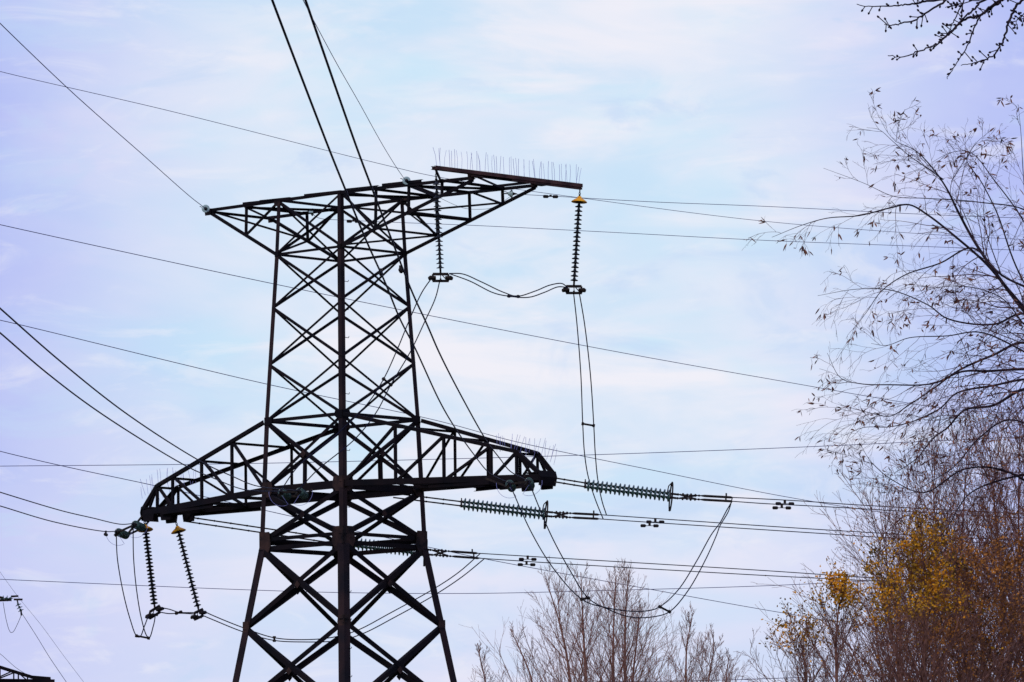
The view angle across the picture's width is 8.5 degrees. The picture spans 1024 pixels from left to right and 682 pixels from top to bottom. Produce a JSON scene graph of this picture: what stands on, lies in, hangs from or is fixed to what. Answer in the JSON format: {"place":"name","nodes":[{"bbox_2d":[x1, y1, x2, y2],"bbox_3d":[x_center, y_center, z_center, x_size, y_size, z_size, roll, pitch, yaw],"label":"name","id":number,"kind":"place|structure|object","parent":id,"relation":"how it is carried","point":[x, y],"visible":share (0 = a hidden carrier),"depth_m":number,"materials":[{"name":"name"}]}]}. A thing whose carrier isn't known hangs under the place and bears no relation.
{"place":"outdoors","nodes":[
{"label":"outdoors","id":0,"kind":"place"},
{"bbox_2d":[0,451,894,630],"bbox_3d":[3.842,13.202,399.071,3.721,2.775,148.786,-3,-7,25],"label":"power line wire","id":1,"kind":"object","parent":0,"point":[415,544],"visible":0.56,"depth_m":389.76,"materials":[{"name":"grey metal"}]},
{"bbox_2d":[0,574,986,593],"bbox_3d":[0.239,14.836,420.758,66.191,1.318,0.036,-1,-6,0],"label":"power line wire","id":2,"kind":"object","parent":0,"point":[411,593],"visible":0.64,"depth_m":420.71,"materials":[{"name":"grey metal"}]},
{"bbox_2d":[0,224,1014,412],"bbox_3d":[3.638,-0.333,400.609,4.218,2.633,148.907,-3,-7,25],"label":"power line wire","id":3,"kind":"object","parent":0,"point":[450,319],"visible":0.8,"depth_m":388.79,"materials":[{"name":"grey metal"}]},
{"bbox_2d":[0,320,1022,530],"bbox_3d":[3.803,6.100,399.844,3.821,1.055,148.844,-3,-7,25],"label":"power line wire","id":4,"kind":"object","parent":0,"point":[420,416],"visible":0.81,"depth_m":384.19,"materials":[{"name":"grey metal"}]},
{"bbox_2d":[0,71,1023,239],"bbox_3d":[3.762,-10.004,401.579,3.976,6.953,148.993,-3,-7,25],"label":"power line wire","id":5,"kind":"object","parent":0,"point":[465,181],"visible":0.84,"depth_m":384.88,"materials":[{"name":"grey metal"}]},
{"bbox_2d":[0,0,1023,681],"label":"sky","id":6,"kind":"structure","parent":0,"point":[733,103],"materials":[{"name":"blue"}]},
{"bbox_2d":[31,437,1006,465],"bbox_3d":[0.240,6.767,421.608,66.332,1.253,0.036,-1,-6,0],"label":"power line wire","id":7,"kind":"object","parent":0,"point":[506,457],"visible":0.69,"depth_m":421.56,"materials":[{"name":"grey metal"}]},
{"bbox_2d":[596,668,1005,681],"bbox_3d":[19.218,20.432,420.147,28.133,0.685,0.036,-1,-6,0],"label":"power line wire","id":8,"kind":"object","parent":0,"point":[740,679],"visible":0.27,"depth_m":420.11,"materials":[{"name":"black metal"}]},
{"label":"ground","id":9,"kind":"structure","parent":0,"visible":0},
{"bbox_2d":[0,666,54,681],"bbox_3d":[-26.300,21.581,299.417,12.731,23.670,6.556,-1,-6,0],"label":"steel pylon","id":10,"kind":"object","parent":9,"relation":"on","point":[34,678],"visible":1,"depth_m":299.56,"materials":[{"name":"black metal"}]},
{"bbox_2d":[0,595,22,601],"bbox_3d":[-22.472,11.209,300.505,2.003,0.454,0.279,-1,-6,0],"label":"tension insulator string","id":11,"kind":"object","parent":10,"relation":"attached to","point":[3,599],"visible":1,"depth_m":300.45,"materials":[{"name":"black glass"}]},
{"bbox_2d":[16,600,23,615],"bbox_3d":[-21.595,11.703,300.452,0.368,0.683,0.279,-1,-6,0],"label":"tension insulator string","id":12,"kind":"object","parent":11,"relation":"hanging from","point":[20,610],"visible":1,"depth_m":300.40,"materials":[{"name":"black glass"}]},
{"bbox_2d":[22,614,65,680],"bbox_3d":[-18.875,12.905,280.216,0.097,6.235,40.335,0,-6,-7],"label":"power line wire","id":13,"kind":"object","parent":12,"relation":"attached to","point":[43,647],"visible":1,"depth_m":284.21,"materials":[{"name":"grey metal"}]},
{"bbox_2d":[0,572,82,680],"bbox_3d":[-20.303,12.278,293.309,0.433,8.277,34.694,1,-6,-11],"label":"power line wire","id":14,"kind":"object","parent":11,"relation":"attached to","point":[41,625],"visible":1,"depth_m":291.02,"materials":[{"name":"grey metal"}]},
{"bbox_2d":[140,148,582,681],"bbox_3d":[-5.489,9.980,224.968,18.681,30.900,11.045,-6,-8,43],"label":"steel pylon","id":15,"kind":"object","parent":9,"relation":"on","point":[343,541],"visible":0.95,"depth_m":224.88,"materials":[{"name":"metal"}]},
{"bbox_2d":[106,515,148,545],"bbox_3d":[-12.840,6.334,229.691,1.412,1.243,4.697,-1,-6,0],"label":"tension insulator string","id":16,"kind":"object","parent":15,"relation":"attached to","point":[138,526],"visible":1,"depth_m":228.63,"materials":[{"name":"green glass"}]},
{"bbox_2d":[0,506,115,531],"bbox_3d":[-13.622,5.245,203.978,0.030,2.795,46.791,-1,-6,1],"label":"conductor","id":17,"kind":"object","parent":16,"relation":"attached to","point":[56,522],"visible":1,"depth_m":203.93,"materials":[{"name":"metal"}]},
{"bbox_2d":[0,492,132,524],"bbox_3d":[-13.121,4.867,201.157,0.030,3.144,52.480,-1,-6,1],"label":"conductor","id":18,"kind":"object","parent":16,"relation":"attached to","point":[63,511],"visible":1,"depth_m":200.27,"materials":[{"name":"metal"}]},
{"bbox_2d":[116,532,148,637],"bbox_3d":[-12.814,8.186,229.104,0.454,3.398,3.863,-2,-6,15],"label":"jumper loop","id":19,"kind":"object","parent":16,"relation":"hanging from","point":[123,592],"visible":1,"depth_m":228.95,"materials":[{"name":"metal"}]},
{"bbox_2d":[135,634,149,639],"bbox_3d":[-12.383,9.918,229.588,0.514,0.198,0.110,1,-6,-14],"label":"spacer","id":20,"kind":"object","parent":19,"relation":"attached to","point":[147,638],"visible":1,"depth_m":229.57,"materials":[{"name":"metal"}]},
{"bbox_2d":[133,525,155,636],"bbox_3d":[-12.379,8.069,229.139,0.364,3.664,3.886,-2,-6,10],"label":"jumper loop","id":21,"kind":"object","parent":16,"relation":"hanging from","point":[136,589],"visible":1,"depth_m":229.01,"materials":[{"name":"metal"}]},
{"bbox_2d":[138,522,163,619],"bbox_3d":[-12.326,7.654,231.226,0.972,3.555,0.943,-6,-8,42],"label":"hanging insulator string","id":22,"kind":"object","parent":15,"relation":"hanging from","point":[158,608],"visible":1,"depth_m":231.14,"materials":[{"name":"glass"}]},
{"bbox_2d":[171,518,206,620],"bbox_3d":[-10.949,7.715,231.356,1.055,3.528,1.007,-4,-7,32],"label":"hanging insulator string","id":23,"kind":"object","parent":15,"relation":"hanging from","point":[178,530],"visible":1,"depth_m":231.21,"materials":[{"name":"glass"}]},
{"bbox_2d":[160,612,193,613],"bbox_3d":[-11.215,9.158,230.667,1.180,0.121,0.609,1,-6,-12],"label":"jumper loop","id":24,"kind":"object","parent":23,"relation":"hanging from","point":[175,613],"visible":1,"depth_m":230.61,"materials":[{"name":"metal"}]},
{"bbox_2d":[203,558,484,642],"bbox_3d":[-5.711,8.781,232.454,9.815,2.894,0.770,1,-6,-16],"label":"jumper loop","id":25,"kind":"object","parent":23,"relation":"hanging from","point":[356,635],"visible":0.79,"depth_m":232.69,"materials":[{"name":"metal"}]},
{"bbox_2d":[200,205,209,212],"bbox_3d":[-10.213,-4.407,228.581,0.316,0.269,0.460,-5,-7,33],"label":"ground wire insulator","id":26,"kind":"object","parent":15,"relation":"attached to","point":[206,209],"visible":1,"depth_m":228.50,"materials":[{"name":"ceramic"}]},
{"bbox_2d":[0,23,204,207],"bbox_3d":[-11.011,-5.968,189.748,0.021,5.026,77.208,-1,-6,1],"label":"ground wire","id":27,"kind":"object","parent":26,"relation":"attached to","point":[96,114],"visible":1,"depth_m":182.31,"materials":[{"name":"grey metal"}]},
{"bbox_2d":[269,488,312,505],"bbox_3d":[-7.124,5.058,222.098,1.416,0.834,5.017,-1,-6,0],"label":"tension insulator string","id":28,"kind":"object","parent":15,"relation":"attached to","point":[300,493],"visible":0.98,"depth_m":220.72,"materials":[{"name":"green glass"}]},
{"bbox_2d":[0,332,280,491],"bbox_3d":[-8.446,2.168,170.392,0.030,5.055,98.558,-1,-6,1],"label":"conductor","id":29,"kind":"object","parent":28,"relation":"attached to","point":[20,350],"visible":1,"depth_m":150.75,"materials":[{"name":"metal"}]},
{"bbox_2d":[0,308,297,490],"bbox_3d":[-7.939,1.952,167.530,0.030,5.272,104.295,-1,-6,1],"label":"conductor","id":30,"kind":"object","parent":28,"relation":"attached to","point":[22,328],"visible":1,"depth_m":145.49,"materials":[{"name":"metal"}]},
{"bbox_2d":[280,279,430,490],"bbox_3d":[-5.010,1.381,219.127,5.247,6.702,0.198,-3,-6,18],"label":"jumper loop","id":31,"kind":"object","parent":28,"relation":"attached to","point":[371,397],"visible":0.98,"depth_m":218.96,"materials":[{"name":"metal"}]},
{"bbox_2d":[382,377,392,386],"bbox_3d":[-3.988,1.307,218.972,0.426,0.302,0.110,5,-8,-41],"label":"spacer","id":32,"kind":"object","parent":31,"relation":"attached to","point":[386,381],"visible":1,"depth_m":218.94,"materials":[{"name":"metal"}]},
{"bbox_2d":[184,517,478,566],"bbox_3d":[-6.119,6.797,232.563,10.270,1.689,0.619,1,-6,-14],"label":"tension insulator string","id":33,"kind":"object","parent":15,"relation":"attached to","point":[442,552],"visible":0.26,"depth_m":232.69,"materials":[{"name":"glass"}]},
{"bbox_2d":[204,553,480,639],"bbox_3d":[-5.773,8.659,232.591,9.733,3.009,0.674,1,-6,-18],"label":"jumper loop","id":34,"kind":"object","parent":33,"relation":"hanging from","point":[353,631],"visible":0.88,"depth_m":232.69,"materials":[{"name":"metal"}]},
{"bbox_2d":[478,553,869,577],"bbox_3d":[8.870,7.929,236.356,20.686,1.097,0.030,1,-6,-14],"label":"conductor","id":35,"kind":"object","parent":33,"relation":"attached to","point":[660,564],"visible":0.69,"depth_m":235.43,"materials":[{"name":"metal"}]},
{"bbox_2d":[519,555,536,560],"bbox_3d":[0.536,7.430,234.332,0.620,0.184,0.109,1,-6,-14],"label":"vibration damper","id":36,"kind":"object","parent":35,"relation":"attached to","point":[527,558],"visible":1,"depth_m":234.31,"materials":[{"name":"metal"}]},
{"bbox_2d":[479,558,1010,589],"bbox_3d":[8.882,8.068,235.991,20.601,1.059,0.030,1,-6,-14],"label":"conductor","id":37,"kind":"object","parent":33,"relation":"attached to","point":[656,569],"visible":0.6,"depth_m":235.02,"materials":[{"name":"metal"}]},
{"bbox_2d":[518,561,535,565],"bbox_3d":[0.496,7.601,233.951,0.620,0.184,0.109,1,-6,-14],"label":"vibration damper","id":38,"kind":"object","parent":37,"relation":"attached to","point":[526,563],"visible":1,"depth_m":233.93,"materials":[{"name":"metal"}]},
{"bbox_2d":[400,176,409,184],"bbox_3d":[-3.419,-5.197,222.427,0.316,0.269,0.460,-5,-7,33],"label":"ground wire insulator","id":39,"kind":"object","parent":15,"relation":"attached to","point":[406,178],"visible":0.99,"depth_m":222.34,"materials":[{"name":"ceramic"}]},
{"bbox_2d":[303,0,405,180],"bbox_3d":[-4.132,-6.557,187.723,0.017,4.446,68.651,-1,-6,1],"label":"ground wire","id":40,"kind":"object","parent":39,"relation":"attached to","point":[352,91],"visible":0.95,"depth_m":182.03,"materials":[{"name":"grey metal"}]},
{"bbox_2d":[428,170,452,281],"bbox_3d":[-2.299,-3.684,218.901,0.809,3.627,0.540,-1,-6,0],"label":"hanging insulator string","id":41,"kind":"object","parent":15,"relation":"hanging from","point":[447,277],"visible":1,"depth_m":218.77,"materials":[{"name":"glass"}]},
{"bbox_2d":[298,282,439,489],"bbox_3d":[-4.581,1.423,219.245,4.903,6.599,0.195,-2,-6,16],"label":"jumper loop","id":42,"kind":"object","parent":41,"relation":"hanging from","point":[383,398],"visible":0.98,"depth_m":219.12,"materials":[{"name":"metal"}]},
{"bbox_2d":[393,493,598,528],"bbox_3d":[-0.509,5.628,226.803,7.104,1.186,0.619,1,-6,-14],"label":"tension insulator string","id":43,"kind":"object","parent":15,"relation":"attached to","point":[516,512],"visible":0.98,"depth_m":226.85,"materials":[{"name":"glass"}]},
{"bbox_2d":[599,514,1013,540],"bbox_3d":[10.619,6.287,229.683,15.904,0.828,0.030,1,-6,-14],"label":"conductor","id":44,"kind":"object","parent":43,"relation":"attached to","point":[746,524],"visible":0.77,"depth_m":228.96,"materials":[{"name":"metal"}]},
{"bbox_2d":[646,518,663,523],"bbox_3d":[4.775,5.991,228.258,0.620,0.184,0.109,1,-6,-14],"label":"vibration damper","id":45,"kind":"object","parent":44,"relation":"attached to","point":[660,521],"visible":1,"depth_m":228.24,"materials":[{"name":"metal"}]},
{"bbox_2d":[599,518,1013,544],"bbox_3d":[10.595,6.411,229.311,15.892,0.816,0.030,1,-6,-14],"label":"conductor","id":46,"kind":"object","parent":43,"relation":"attached to","point":[743,528],"visible":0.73,"depth_m":228.57,"materials":[{"name":"metal"}]},
{"bbox_2d":[640,522,658,526],"bbox_3d":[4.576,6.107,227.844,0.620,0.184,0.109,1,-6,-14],"label":"vibration damper","id":47,"kind":"object","parent":46,"relation":"attached to","point":[649,524],"visible":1,"depth_m":227.82,"materials":[{"name":"metal"}]},
{"bbox_2d":[501,190,516,197],"bbox_3d":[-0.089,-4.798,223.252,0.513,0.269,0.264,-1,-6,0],"label":"ground wire insulator","id":48,"kind":"object","parent":15,"relation":"attached to","point":[511,193],"visible":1,"depth_m":223.18,"materials":[{"name":"ceramic"}]},
{"bbox_2d":[435,195,507,209],"bbox_3d":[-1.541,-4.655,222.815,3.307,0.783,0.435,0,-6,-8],"label":"ground wire jumper","id":49,"kind":"object","parent":48,"relation":"hanging from","point":[473,209],"visible":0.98,"depth_m":222.90,"materials":[{"name":"grey metal"}]},
{"bbox_2d":[517,194,1012,217],"bbox_3d":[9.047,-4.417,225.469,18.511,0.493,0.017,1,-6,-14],"label":"ground wire","id":50,"kind":"object","parent":48,"relation":"attached to","point":[767,206],"visible":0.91,"depth_m":225.29,"materials":[{"name":"grey metal"}]},
{"bbox_2d":[543,195,557,197],"bbox_3d":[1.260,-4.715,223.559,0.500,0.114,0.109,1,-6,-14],"label":"vibration damper","id":51,"kind":"object","parent":50,"relation":"attached to","point":[547,196],"visible":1,"depth_m":223.53,"materials":[{"name":"metal"}]},
{"bbox_2d":[485,475,541,497],"bbox_3d":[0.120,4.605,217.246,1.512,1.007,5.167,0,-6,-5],"label":"tension insulator string","id":52,"kind":"object","parent":15,"relation":"attached to","point":[513,486],"visible":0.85,"depth_m":215.81,"materials":[{"name":"green glass"}]},
{"bbox_2d":[271,0,508,482],"bbox_3d":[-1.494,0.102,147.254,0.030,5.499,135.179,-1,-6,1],"label":"conductor","id":53,"kind":"object","parent":52,"relation":"attached to","point":[310,100],"visible":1,"depth_m":102.75,"materials":[{"name":"metal"}]},
{"bbox_2d":[304,0,528,480],"bbox_3d":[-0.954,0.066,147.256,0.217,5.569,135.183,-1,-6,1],"label":"conductor","id":54,"kind":"object","parent":52,"relation":"attached to","point":[339,98],"visible":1,"depth_m":103.32,"materials":[{"name":"metal"}]},
{"bbox_2d":[562,187,586,293],"bbox_3d":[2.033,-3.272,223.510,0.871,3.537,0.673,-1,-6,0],"label":"hanging insulator string","id":55,"kind":"object","parent":15,"relation":"hanging from","point":[579,200],"visible":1,"depth_m":223.42,"materials":[{"name":"glass"}]},
{"bbox_2d":[449,273,567,297],"bbox_3d":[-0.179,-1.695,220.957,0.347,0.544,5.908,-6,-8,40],"label":"jumper loop","id":56,"kind":"object","parent":55,"relation":"hanging from","point":[507,295],"visible":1,"depth_m":220.90,"materials":[{"name":"metal"}]},
{"bbox_2d":[451,273,566,295],"bbox_3d":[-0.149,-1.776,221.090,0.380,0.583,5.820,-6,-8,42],"label":"jumper loop","id":57,"kind":"object","parent":55,"relation":"hanging from","point":[505,292],"visible":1,"depth_m":220.96,"materials":[{"name":"metal"}]},
{"bbox_2d":[573,294,603,518],"bbox_3d":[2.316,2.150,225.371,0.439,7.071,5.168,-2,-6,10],"label":"jumper loop","id":58,"kind":"object","parent":55,"relation":"hanging from","point":[582,403],"visible":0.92,"depth_m":225.37,"materials":[{"name":"metal"}]},
{"bbox_2d":[581,422,594,426],"bbox_3d":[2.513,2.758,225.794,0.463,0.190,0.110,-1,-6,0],"label":"spacer","id":59,"kind":"object","parent":58,"relation":"attached to","point":[583,424],"visible":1,"depth_m":225.76,"materials":[{"name":"metal"}]},
{"bbox_2d":[578,291,606,514],"bbox_3d":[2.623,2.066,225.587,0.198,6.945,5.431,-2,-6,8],"label":"jumper loop","id":60,"kind":"object","parent":55,"relation":"hanging from","point":[592,400],"visible":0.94,"depth_m":225.26,"materials":[{"name":"metal"}]},
{"bbox_2d":[554,478,732,510],"bbox_3d":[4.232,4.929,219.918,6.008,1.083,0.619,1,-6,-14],"label":"tension insulator string","id":61,"kind":"object","parent":15,"relation":"attached to","point":[669,496],"visible":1,"depth_m":219.84,"materials":[{"name":"glass"}]},
{"bbox_2d":[509,483,731,611],"bbox_3d":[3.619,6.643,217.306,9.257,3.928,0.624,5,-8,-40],"label":"jumper loop","id":62,"kind":"object","parent":61,"relation":"hanging from","point":[607,607],"visible":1,"depth_m":216.37,"materials":[{"name":"metal"}]},
{"bbox_2d":[580,596,589,600],"bbox_3d":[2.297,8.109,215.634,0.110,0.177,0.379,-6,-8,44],"label":"spacer","id":63,"kind":"object","parent":62,"relation":"attached to","point":[585,598],"visible":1,"depth_m":215.62,"materials":[{"name":"metal"}]},
{"bbox_2d":[658,605,670,613],"bbox_3d":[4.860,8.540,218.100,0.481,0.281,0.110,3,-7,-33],"label":"spacer","id":64,"kind":"object","parent":62,"relation":"attached to","point":[661,607],"visible":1,"depth_m":218.06,"materials":[{"name":"metal"}]},
{"bbox_2d":[528,481,732,617],"bbox_3d":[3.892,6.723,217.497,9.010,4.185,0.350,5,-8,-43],"label":"jumper loop","id":65,"kind":"object","parent":61,"relation":"hanging from","point":[609,609],"visible":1,"depth_m":216.74,"materials":[{"name":"metal"}]},
{"bbox_2d":[733,497,1015,513],"bbox_3d":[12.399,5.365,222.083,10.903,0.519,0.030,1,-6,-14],"label":"conductor","id":66,"kind":"object","parent":61,"relation":"attached to","point":[824,502],"visible":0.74,"depth_m":221.44,"materials":[{"name":"metal"}]},
{"bbox_2d":[775,500,793,504],"bbox_3d":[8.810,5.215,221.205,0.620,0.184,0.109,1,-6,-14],"label":"vibration damper","id":67,"kind":"object","parent":66,"relation":"attached to","point":[784,502],"visible":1,"depth_m":221.18,"materials":[{"name":"metal"}]},
{"bbox_2d":[732,501,1021,517],"bbox_3d":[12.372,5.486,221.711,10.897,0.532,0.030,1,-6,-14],"label":"conductor","id":68,"kind":"object","parent":61,"relation":"attached to","point":[823,506],"visible":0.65,"depth_m":221.04,"materials":[{"name":"metal"}]},
{"bbox_2d":[772,504,790,509],"bbox_3d":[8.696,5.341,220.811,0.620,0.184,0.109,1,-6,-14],"label":"vibration damper","id":69,"kind":"object","parent":68,"relation":"attached to","point":[781,506],"visible":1,"depth_m":220.79,"materials":[{"name":"metal"}]},
{"bbox_3d":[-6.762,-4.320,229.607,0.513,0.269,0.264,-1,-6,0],"label":"ground wire insulator","id":70,"kind":"object","parent":15,"relation":"attached to","visible":0},
{"bbox_2d":[313,214,1023,250],"bbox_3d":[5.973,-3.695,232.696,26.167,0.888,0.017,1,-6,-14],"label":"ground wire","id":71,"kind":"object","parent":70,"relation":"attached to","point":[684,236],"visible":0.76,"depth_m":232.65,"materials":[{"name":"grey metal"}]},
{"bbox_2d":[470,640,508,681],"bbox_3d":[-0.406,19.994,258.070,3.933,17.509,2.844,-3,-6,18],"label":"bare tree","id":72,"kind":"object","parent":9,"relation":"on","point":[484,679],"visible":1,"depth_m":259.16,"materials":[{"name":"beige plant"}]},
{"bbox_2d":[509,621,564,681],"bbox_3d":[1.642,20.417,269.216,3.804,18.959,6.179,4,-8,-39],"label":"bare tree","id":73,"kind":"object","parent":9,"relation":"on","point":[523,661],"visible":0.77,"depth_m":270.15,"materials":[{"name":"beige plant"}]},
{"bbox_2d":[472,562,695,681],"bbox_3d":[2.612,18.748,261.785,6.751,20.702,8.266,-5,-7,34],"label":"bare tree","id":74,"kind":"object","parent":9,"relation":"on","point":[584,651],"visible":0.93,"depth_m":262.24,"materials":[{"name":"beige plant"}]},
{"bbox_2d":[459,556,715,681],"bbox_3d":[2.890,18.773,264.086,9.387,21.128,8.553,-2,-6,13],"label":"bare tree","id":75,"kind":"object","parent":9,"relation":"on","point":[557,616],"visible":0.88,"depth_m":265.07,"materials":[{"name":"beige plant"}]},
{"bbox_2d":[468,562,730,681],"bbox_3d":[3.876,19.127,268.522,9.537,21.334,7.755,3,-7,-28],"label":"bare tree","id":76,"kind":"object","parent":9,"relation":"on","point":[613,647],"visible":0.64,"depth_m":269.03,"materials":[{"name":"beige plant"}]},
{"bbox_2d":[601,597,671,681],"bbox_3d":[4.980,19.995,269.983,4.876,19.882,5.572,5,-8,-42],"label":"bare tree","id":77,"kind":"object","parent":9,"relation":"on","point":[636,648],"visible":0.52,"depth_m":271.18,"materials":[{"name":"beige plant"}]},
{"bbox_2d":[549,558,724,681],"bbox_3d":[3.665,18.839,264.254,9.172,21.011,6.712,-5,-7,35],"label":"bare tree","id":78,"kind":"object","parent":9,"relation":"on","point":[624,606],"visible":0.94,"depth_m":264.98,"materials":[{"name":"beige plant"}]},
{"bbox_2d":[641,601,732,681],"bbox_3d":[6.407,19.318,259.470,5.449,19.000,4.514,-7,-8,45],"label":"bare tree","id":79,"kind":"object","parent":9,"relation":"on","point":[685,660],"visible":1,"depth_m":260.15,"materials":[{"name":"beige plant"}]},
{"bbox_2d":[628,624,753,681],"bbox_3d":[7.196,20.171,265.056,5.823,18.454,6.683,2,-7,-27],"label":"bare tree","id":80,"kind":"object","parent":9,"relation":"on","point":[712,656],"visible":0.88,"depth_m":265.13,"materials":[{"name":"beige plant"}]},
{"bbox_2d":[678,647,740,681],"bbox_3d":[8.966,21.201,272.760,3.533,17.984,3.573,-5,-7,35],"label":"bare tree","id":81,"kind":"object","parent":9,"relation":"on","point":[727,655],"visible":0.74,"depth_m":273.11,"materials":[{"name":"beige plant"}]},
{"bbox_2d":[735,590,857,681],"bbox_3d":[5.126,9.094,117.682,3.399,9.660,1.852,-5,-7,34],"label":"autumn tree","id":82,"kind":"object","parent":9,"relation":"on","point":[805,646],"visible":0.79,"depth_m":118.13,"materials":[{"name":"brown plant"}]},
{"bbox_2d":[780,559,928,681],"bbox_3d":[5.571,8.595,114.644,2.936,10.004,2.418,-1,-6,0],"label":"autumn tree","id":83,"kind":"object","parent":9,"relation":"on","point":[841,590],"visible":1,"depth_m":115.05,"materials":[{"name":"brown plant"}]},
{"bbox_2d":[743,87,1023,585],"bbox_3d":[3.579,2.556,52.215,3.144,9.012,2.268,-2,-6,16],"label":"willow tree","id":84,"kind":"object","parent":9,"relation":"on","point":[996,273],"visible":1,"depth_m":52.30,"materials":[{"name":"brown plant"}]},
{"bbox_2d":[753,446,1023,681],"bbox_3d":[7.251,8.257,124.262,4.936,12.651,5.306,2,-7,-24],"label":"bare tree","id":85,"kind":"object","parent":9,"relation":"on","point":[893,524],"visible":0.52,"depth_m":124.28,"materials":[{"name":"brown plant"}]},
{"bbox_2d":[823,535,969,681],"bbox_3d":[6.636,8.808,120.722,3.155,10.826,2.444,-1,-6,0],"label":"autumn tree","id":86,"kind":"object","parent":9,"relation":"on","point":[884,586],"visible":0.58,"depth_m":121.13,"materials":[{"name":"brown plant"}]},
{"bbox_2d":[803,500,1018,681],"bbox_3d":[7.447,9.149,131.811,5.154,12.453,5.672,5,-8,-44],"label":"bare tree","id":87,"kind":"object","parent":9,"relation":"on","point":[875,593],"visible":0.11,"depth_m":132.16,"materials":[{"name":"brown plant"}]},
{"bbox_2d":[800,412,1023,681],"bbox_3d":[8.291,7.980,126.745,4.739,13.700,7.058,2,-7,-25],"label":"bare tree","id":88,"kind":"object","parent":9,"relation":"on","point":[933,485],"visible":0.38,"depth_m":127.48,"materials":[{"name":"brown plant"}]},
{"bbox_2d":[821,504,1023,681],"bbox_3d":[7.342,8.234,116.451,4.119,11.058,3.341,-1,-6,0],"label":"autumn tree","id":89,"kind":"object","parent":9,"relation":"on","point":[929,581],"visible":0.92,"depth_m":117.08,"materials":[{"name":"yellow plant"}]},
{"bbox_2d":[823,360,1023,681],"bbox_3d":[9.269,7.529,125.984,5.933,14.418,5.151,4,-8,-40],"label":"bare tree","id":90,"kind":"object","parent":9,"relation":"on","point":[1016,489],"visible":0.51,"depth_m":126.26,"materials":[{"name":"brown plant"}]},
{"bbox_2d":[835,398,1023,681],"bbox_3d":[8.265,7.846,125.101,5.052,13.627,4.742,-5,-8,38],"label":"bare tree","id":91,"kind":"object","parent":9,"relation":"on","point":[975,499],"visible":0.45,"depth_m":125.26,"materials":[{"name":"brown plant"}]},
{"bbox_2d":[835,471,1023,681],"bbox_3d":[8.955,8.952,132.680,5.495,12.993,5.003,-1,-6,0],"label":"bare tree","id":92,"kind":"object","parent":9,"relation":"on","point":[976,548],"visible":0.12,"depth_m":133.13,"materials":[{"name":"brown plant"}]},
{"bbox_2d":[851,526,1023,681],"bbox_3d":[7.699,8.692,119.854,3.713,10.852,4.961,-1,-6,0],"label":"autumn tree","id":93,"kind":"object","parent":9,"relation":"on","point":[960,574],"visible":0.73,"depth_m":119.99,"materials":[{"name":"brown plant"}]},
{"bbox_2d":[857,0,1023,78],"bbox_3d":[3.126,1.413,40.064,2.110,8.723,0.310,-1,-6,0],"label":"budding tree","id":94,"kind":"object","parent":9,"relation":"on","point":[987,10],"visible":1,"depth_m":40.41,"materials":[{"name":"brown plant"}]},
{"bbox_2d":[865,488,1023,681],"bbox_3d":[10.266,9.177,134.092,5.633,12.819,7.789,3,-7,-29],"label":"bare tree","id":95,"kind":"object","parent":9,"relation":"on","point":[995,552],"visible":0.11,"depth_m":134.09,"materials":[{"name":"brown plant"}]},
{"bbox_2d":[869,385,1023,681],"bbox_3d":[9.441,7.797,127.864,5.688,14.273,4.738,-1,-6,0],"label":"bare tree","id":96,"kind":"object","parent":9,"relation":"on","point":[995,507],"visible":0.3,"depth_m":128.29,"materials":[{"name":"brown plant"}]},
{"bbox_2d":[897,426,1023,669],"bbox_3d":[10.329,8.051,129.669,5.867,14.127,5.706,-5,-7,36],"label":"bare tree","id":97,"kind":"object","parent":9,"relation":"on","point":[989,522],"visible":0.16,"depth_m":130.39,"materials":[{"name":"brown plant"}]},
{"bbox_2d":[905,506,1023,681],"bbox_3d":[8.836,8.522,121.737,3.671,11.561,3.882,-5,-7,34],"label":"autumn tree","id":98,"kind":"object","parent":9,"relation":"on","point":[1017,560],"visible":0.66,"depth_m":121.98,"materials":[{"name":"brown plant"}]}
]}

